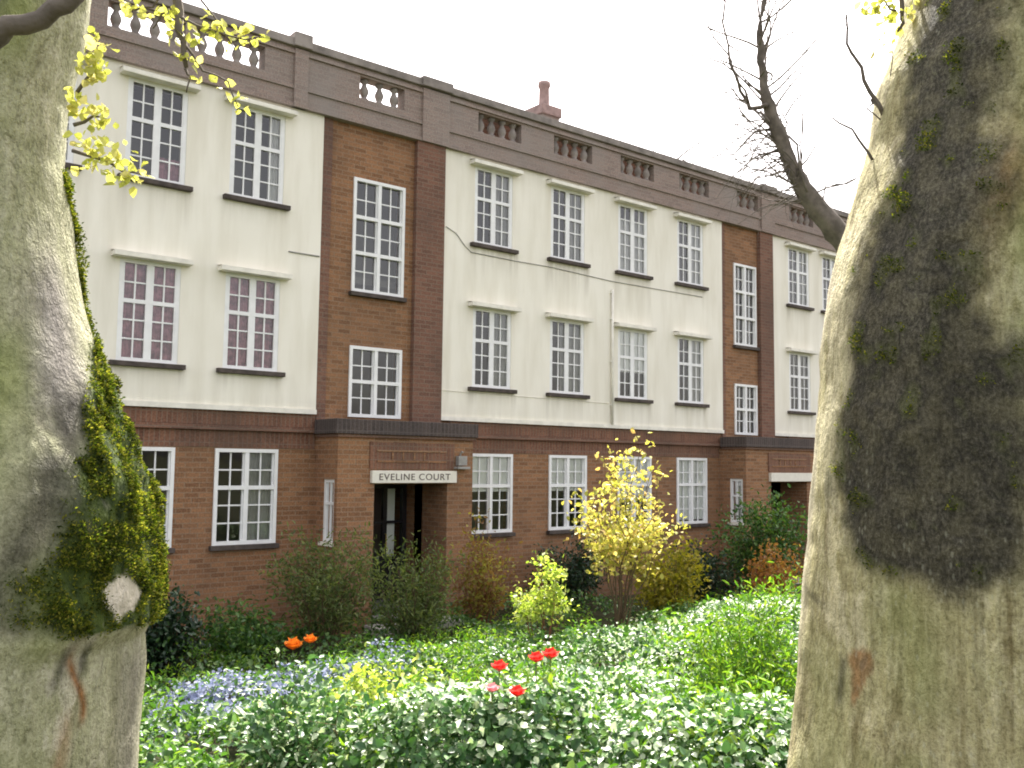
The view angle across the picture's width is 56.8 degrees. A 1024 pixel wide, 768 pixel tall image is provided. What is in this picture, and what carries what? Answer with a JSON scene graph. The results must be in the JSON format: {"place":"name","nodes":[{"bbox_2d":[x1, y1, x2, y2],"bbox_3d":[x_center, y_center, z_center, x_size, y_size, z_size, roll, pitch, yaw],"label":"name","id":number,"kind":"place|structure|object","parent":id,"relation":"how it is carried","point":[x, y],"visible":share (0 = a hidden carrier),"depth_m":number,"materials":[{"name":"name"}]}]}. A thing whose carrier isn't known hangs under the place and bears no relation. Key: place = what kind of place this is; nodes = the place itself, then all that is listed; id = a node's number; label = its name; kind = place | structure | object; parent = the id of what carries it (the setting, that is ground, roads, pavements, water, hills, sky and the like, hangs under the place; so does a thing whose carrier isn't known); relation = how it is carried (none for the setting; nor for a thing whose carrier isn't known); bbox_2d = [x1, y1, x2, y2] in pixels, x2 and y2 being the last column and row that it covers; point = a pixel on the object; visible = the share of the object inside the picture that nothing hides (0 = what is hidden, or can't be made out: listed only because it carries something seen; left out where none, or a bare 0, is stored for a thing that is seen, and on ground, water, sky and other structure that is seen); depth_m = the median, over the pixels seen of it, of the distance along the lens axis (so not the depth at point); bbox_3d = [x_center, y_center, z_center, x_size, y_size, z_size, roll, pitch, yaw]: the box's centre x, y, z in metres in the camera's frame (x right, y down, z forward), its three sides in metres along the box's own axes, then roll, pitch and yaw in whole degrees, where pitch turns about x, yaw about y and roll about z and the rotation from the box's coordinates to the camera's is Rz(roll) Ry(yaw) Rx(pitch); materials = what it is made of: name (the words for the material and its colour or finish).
{"place":"outdoors","nodes":[
{"label":"outdoors","id":0,"kind":"place"},
{"bbox_2d":[138,584,801,767],"bbox_3d":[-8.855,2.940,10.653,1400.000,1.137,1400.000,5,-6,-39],"label":"ground","id":1,"kind":"structure","parent":0,"point":[598,614],"depth_m":13.70,"materials":[{"name":"soil"}]},
{"bbox_2d":[0,0,269,767],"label":"plane tree","id":2,"kind":"object","parent":1,"relation":"on","point":[84,579],"visible":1,"depth_m":1.67,"materials":[{"name":"beige plant"}]},
{"bbox_2d":[145,578,218,676],"bbox_3d":[-4.380,3.065,11.835,1.310,1.423,1.397,5,-6,-39],"label":"evergreen bush","id":3,"kind":"object","parent":1,"relation":"on","point":[171,622],"visible":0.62,"depth_m":11.68,"materials":[{"name":"green plant"}]},
{"bbox_2d":[176,586,306,665],"bbox_3d":[-3.708,3.330,12.574,1.551,1.141,1.855,5,-6,-39],"label":"green bush","id":4,"kind":"object","parent":1,"relation":"on","point":[232,637],"visible":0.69,"depth_m":12.49,"materials":[{"name":"green plant"}]},
{"bbox_2d":[141,638,419,744],"bbox_3d":[-2.131,2.833,8.968,2.627,0.713,4.273,1,-5,-9],"label":"blue flower carpet","id":5,"kind":"object","parent":1,"relation":"on","point":[196,696],"visible":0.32,"depth_m":8.12,"materials":[{"name":"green plant"}]},
{"bbox_2d":[284,636,302,666],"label":"orange flower","id":6,"kind":"object","parent":1,"relation":"on","point":[293,643],"visible":0.6,"depth_m":10.48,"materials":[{"name":"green plant"}]},
{"bbox_2d":[205,647,412,767],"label":"variegated shrub","id":7,"kind":"object","parent":1,"relation":"on","point":[294,747],"visible":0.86,"depth_m":5.06,"materials":[{"name":"green plant"}]},
{"bbox_2d":[303,633,316,653],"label":"orange flower","id":8,"kind":"object","parent":1,"relation":"on","point":[310,638],"visible":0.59,"depth_m":10.57,"materials":[{"name":"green plant"}]},
{"bbox_2d":[252,520,408,652],"bbox_3d":[-2.577,2.810,13.055,1.992,1.849,1.931,-1,-5,19],"label":"feathery shrub","id":9,"kind":"object","parent":1,"relation":"on","point":[330,581],"visible":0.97,"depth_m":13.00,"materials":[{"name":"green plant"}]},
{"bbox_2d":[288,641,458,767],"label":"lime shrub","id":10,"kind":"object","parent":1,"relation":"on","point":[367,685],"visible":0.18,"depth_m":6.01,"materials":[{"name":"yellow plant"}]},
{"bbox_2d":[356,530,469,657],"bbox_3d":[-1.371,2.893,13.179,1.588,1.733,1.525,1,-5,1],"label":"feathery shrub","id":11,"kind":"object","parent":1,"relation":"on","point":[424,611],"visible":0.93,"depth_m":13.02,"materials":[{"name":"green plant"}]},
{"bbox_2d":[65,0,848,641],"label":"apartment building","id":12,"kind":"structure","parent":1,"relation":"on","point":[325,292],"depth_m":16.74,"materials":[{"name":"red brick"}]},
{"bbox_2d":[65,60,86,170],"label":"window","id":13,"kind":"structure","parent":12,"relation":"in","point":[69,155],"depth_m":13.27,"materials":[{"name":"white paint"}]},
{"bbox_2d":[108,249,193,369],"bbox_3d":[-5.262,-1.067,13.779,1.140,1.660,0.278,5,-6,-39],"label":"window","id":14,"kind":"structure","parent":12,"relation":"in","point":[149,292],"depth_m":13.82,"materials":[{"name":"white paint"}]},
{"bbox_2d":[142,447,174,552],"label":"window","id":15,"kind":"structure","parent":12,"relation":"in","point":[169,487],"depth_m":13.85,"materials":[{"name":"white paint"}]},
{"bbox_2d":[117,65,200,192],"bbox_3d":[-5.231,-3.742,14.005,1.140,1.650,0.278,5,-6,-39],"label":"window","id":16,"kind":"structure","parent":12,"relation":"in","point":[167,173],"depth_m":14.05,"materials":[{"name":"white paint"}]},
{"bbox_2d":[208,448,278,550],"bbox_3d":[-4.117,1.770,14.615,1.100,1.535,0.198,5,-6,-39],"label":"window","id":17,"kind":"structure","parent":12,"relation":"in","point":[259,467],"depth_m":14.74,"materials":[{"name":"white paint"}]},
{"bbox_2d":[216,264,292,376],"bbox_3d":[-4.036,-0.968,14.770,1.160,1.660,0.278,5,-6,-39],"label":"window","id":18,"kind":"structure","parent":12,"relation":"in","point":[251,315],"depth_m":14.81,"materials":[{"name":"white paint"}]},
{"bbox_2d":[223,93,297,210],"bbox_3d":[-4.005,-3.644,14.997,1.160,1.650,0.278,5,-6,-39],"label":"window","id":19,"kind":"structure","parent":12,"relation":"in","point":[275,149],"depth_m":15.06,"materials":[{"name":"white paint"}]},
{"bbox_2d":[318,479,333,546],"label":"side window","id":20,"kind":"structure","parent":12,"relation":"in","point":[329,483],"depth_m":15.03,"materials":[{"name":"white paint"}]},
{"bbox_2d":[347,345,401,418],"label":"window","id":21,"kind":"structure","parent":12,"relation":"in","point":[373,384],"depth_m":16.18,"materials":[{"name":"white paint"}]},
{"bbox_2d":[349,177,406,302],"bbox_3d":[-2.307,-2.479,16.391,1.110,2.045,0.170,5,-6,-39],"label":"window","id":22,"kind":"structure","parent":12,"relation":"in","point":[375,294],"depth_m":16.39,"materials":[{"name":"white paint"}]},
{"bbox_2d":[372,484,406,600],"bbox_3d":[-2.459,2.829,16.546,1.410,2.200,0.182,5,-6,-39],"label":"front door","id":23,"kind":"structure","parent":12,"relation":"in","point":[387,521],"depth_m":16.87,"materials":[{"name":"black paint"}]},
{"bbox_2d":[472,453,515,537],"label":"window","id":24,"kind":"structure","parent":12,"relation":"in","point":[491,472],"depth_m":17.65,"materials":[{"name":"white paint"}]},
{"bbox_2d":[468,301,521,393],"bbox_3d":[-0.355,-0.673,17.749,1.170,1.660,0.278,5,-6,-39],"label":"window","id":25,"kind":"structure","parent":12,"relation":"in","point":[499,322],"depth_m":17.86,"materials":[{"name":"white paint"}]},
{"bbox_2d":[470,158,523,254],"bbox_3d":[-0.323,-3.348,17.976,1.170,1.650,0.278,5,-6,-39],"label":"window","id":26,"kind":"structure","parent":12,"relation":"in","point":[501,184],"depth_m":18.07,"materials":[{"name":"white paint"}]},
{"bbox_2d":[546,455,589,533],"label":"window","id":27,"kind":"structure","parent":12,"relation":"in","point":[566,473],"depth_m":18.82,"materials":[{"name":"white paint"}]},
{"bbox_2d":[545,312,593,398],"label":"window","id":28,"kind":"structure","parent":12,"relation":"in","point":[571,349],"depth_m":19.03,"materials":[{"name":"white paint"}]},
{"bbox_2d":[547,179,594,268],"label":"window","id":29,"kind":"structure","parent":12,"relation":"in","point":[573,217],"depth_m":19.26,"materials":[{"name":"white paint"}]},
{"bbox_2d":[617,456,651,527],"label":"window","id":30,"kind":"structure","parent":12,"relation":"in","point":[648,463],"depth_m":20.16,"materials":[{"name":"white paint"}]},
{"bbox_2d":[614,196,656,280],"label":"window","id":31,"kind":"structure","parent":12,"relation":"in","point":[632,236],"depth_m":20.40,"materials":[{"name":"white paint"}]},
{"bbox_2d":[614,322,656,403],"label":"window","id":32,"kind":"structure","parent":12,"relation":"in","point":[632,344],"depth_m":20.17,"materials":[{"name":"white paint"}]},
{"bbox_2d":[674,212,711,290],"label":"window","id":33,"kind":"structure","parent":12,"relation":"in","point":[694,246],"depth_m":21.62,"materials":[{"name":"white paint"}]},
{"bbox_2d":[675,458,710,527],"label":"window","id":34,"kind":"structure","parent":12,"relation":"in","point":[691,473],"depth_m":21.20,"materials":[{"name":"white paint"}]},
{"bbox_2d":[674,331,712,407],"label":"window","id":35,"kind":"structure","parent":12,"relation":"in","point":[694,364],"depth_m":21.40,"materials":[{"name":"white paint"}]},
{"bbox_2d":[728,479,743,525],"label":"side window","id":36,"kind":"structure","parent":12,"relation":"in","point":[736,485],"depth_m":21.45,"materials":[{"name":"white paint"}]},
{"bbox_2d":[734,383,757,434],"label":"window","id":37,"kind":"structure","parent":12,"relation":"in","point":[744,398],"depth_m":22.57,"materials":[{"name":"white paint"}]},
{"bbox_2d":[733,263,759,350],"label":"window","id":38,"kind":"structure","parent":12,"relation":"in","point":[743,345],"depth_m":22.79,"materials":[{"name":"white paint"}]},
{"bbox_2d":[785,242,816,310],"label":"window","id":39,"kind":"structure","parent":12,"relation":"in","point":[801,273],"depth_m":24.26,"materials":[{"name":"white paint"}]},
{"bbox_2d":[786,347,818,414],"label":"window","id":40,"kind":"structure","parent":12,"relation":"in","point":[791,350],"depth_m":23.98,"materials":[{"name":"white paint"}]},
{"bbox_2d":[819,251,836,313],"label":"window","id":41,"kind":"structure","parent":12,"relation":"in","point":[831,261],"depth_m":25.01,"materials":[{"name":"white paint"}]},
{"bbox_2d":[138,582,800,767],"bbox_3d":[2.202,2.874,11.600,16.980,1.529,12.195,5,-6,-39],"label":"green ground cover","id":42,"kind":"object","parent":1,"relation":"on","point":[192,723],"visible":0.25,"depth_m":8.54,"materials":[{"name":"green plant"}]},
{"bbox_2d":[443,507,525,632],"bbox_3d":[-0.411,2.934,14.935,1.216,1.969,1.640,5,-6,-39],"label":"bronze shrub","id":43,"kind":"object","parent":1,"relation":"on","point":[483,599],"visible":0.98,"depth_m":14.91,"materials":[{"name":"brown plant"}]},
{"bbox_2d":[479,682,498,764],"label":"pink flower","id":44,"kind":"object","parent":1,"relation":"on","point":[492,687],"visible":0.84,"depth_m":4.65,"materials":[{"name":"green plant"}]},
{"bbox_2d":[483,659,508,761],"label":"red flower","id":45,"kind":"object","parent":1,"relation":"on","point":[499,665],"visible":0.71,"depth_m":4.94,"materials":[{"name":"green plant"}]},
{"bbox_2d":[508,685,525,715],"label":"red flower","id":46,"kind":"object","parent":1,"relation":"on","point":[517,690],"visible":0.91,"depth_m":4.61,"materials":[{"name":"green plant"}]},
{"bbox_2d":[252,589,800,767],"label":"variegated ground cover","id":47,"kind":"object","parent":1,"relation":"on","point":[525,752],"visible":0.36,"depth_m":4.63,"materials":[{"name":"green plant"}]},
{"bbox_2d":[523,651,544,766],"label":"red flower","id":48,"kind":"object","parent":1,"relation":"on","point":[537,656],"visible":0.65,"depth_m":5.09,"materials":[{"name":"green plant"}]},
{"bbox_2d":[507,549,579,663],"bbox_3d":[0.306,2.653,11.216,1.013,1.386,0.880,5,-6,-39],"label":"sapling","id":49,"kind":"object","parent":1,"relation":"on","point":[548,595],"visible":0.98,"depth_m":11.17,"materials":[{"name":"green plant"}]},
{"bbox_2d":[538,647,559,767],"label":"red flower","id":50,"kind":"object","parent":1,"relation":"on","point":[552,652],"visible":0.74,"depth_m":5.08,"materials":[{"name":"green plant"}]},
{"bbox_2d":[525,533,610,608],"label":"evergreen bush","id":51,"kind":"object","parent":1,"relation":"on","point":[576,577],"visible":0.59,"depth_m":17.39,"materials":[{"name":"green plant"}]},
{"bbox_2d":[561,427,690,627],"bbox_3d":[1.567,2.144,13.542,2.032,3.059,1.738,5,-6,-39],"label":"golden tree","id":52,"kind":"object","parent":1,"relation":"on","point":[631,539],"visible":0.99,"depth_m":13.46,"materials":[{"name":"yellow plant"}]},
{"bbox_2d":[622,527,712,621],"bbox_3d":[2.564,3.246,15.755,1.525,1.722,1.680,0,-5,5],"label":"golden shrub","id":53,"kind":"object","parent":1,"relation":"on","point":[661,591],"visible":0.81,"depth_m":15.60,"materials":[{"name":"yellow plant"}]},
{"bbox_2d":[611,109,737,165],"bbox_3d":[5.356,-2.649,39.700,9.926,17.820,8.452,3,-5,-28],"label":"bare tree","id":54,"kind":"object","parent":1,"relation":"on","point":[680,156],"visible":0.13,"depth_m":39.48,"materials":[{"name":"brown plant"}]},
{"bbox_2d":[661,533,747,603],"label":"evergreen bush","id":55,"kind":"object","parent":1,"relation":"on","point":[722,571],"visible":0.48,"depth_m":18.18,"materials":[{"name":"green plant"}]},
{"bbox_2d":[643,561,801,703],"bbox_3d":[1.500,1.840,6.161,1.280,1.339,1.077,2,-5,-14],"label":"lime shrub","id":56,"kind":"object","parent":1,"relation":"on","point":[756,664],"visible":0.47,"depth_m":6.15,"materials":[{"name":"green plant"}]},
{"bbox_2d":[618,0,879,258],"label":"bare tree","id":57,"kind":"object","parent":1,"relation":"on","point":[825,217],"visible":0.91,"depth_m":6.57,"materials":[{"name":"brown plant"}]},
{"bbox_2d":[707,479,807,591],"bbox_3d":[4.941,3.098,18.710,2.341,2.407,2.262,5,-6,-39],"label":"green bush","id":58,"kind":"object","parent":1,"relation":"on","point":[770,527],"visible":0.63,"depth_m":18.49,"materials":[{"name":"green plant"}]},
{"bbox_2d":[720,535,795,589],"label":"green bush","id":59,"kind":"object","parent":1,"relation":"on","point":[734,563],"visible":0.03,"depth_m":20.50,"materials":[{"name":"green plant"}]},
{"bbox_2d":[734,536,804,599],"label":"russet bush","id":60,"kind":"object","parent":1,"relation":"on","point":[771,570],"visible":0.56,"depth_m":17.07,"materials":[{"name":"brown plant"}]},
{"bbox_2d":[745,561,802,632],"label":"lime shrub","id":61,"kind":"object","parent":1,"relation":"on","point":[788,591],"visible":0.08,"depth_m":11.37,"materials":[{"name":"green plant"}]},
{"bbox_2d":[787,0,1023,767],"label":"plane tree","id":62,"kind":"object","parent":1,"relation":"on","point":[911,641],"visible":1,"depth_m":1.95,"materials":[{"name":"pale bark"},{"name":"moss"},{"name":"leaf"}]},
{"bbox_2d":[108,0,900,212],"label":"sky","id":63,"kind":"structure","parent":0,"point":[500,51],"materials":[{"name":"white"}]}
]}

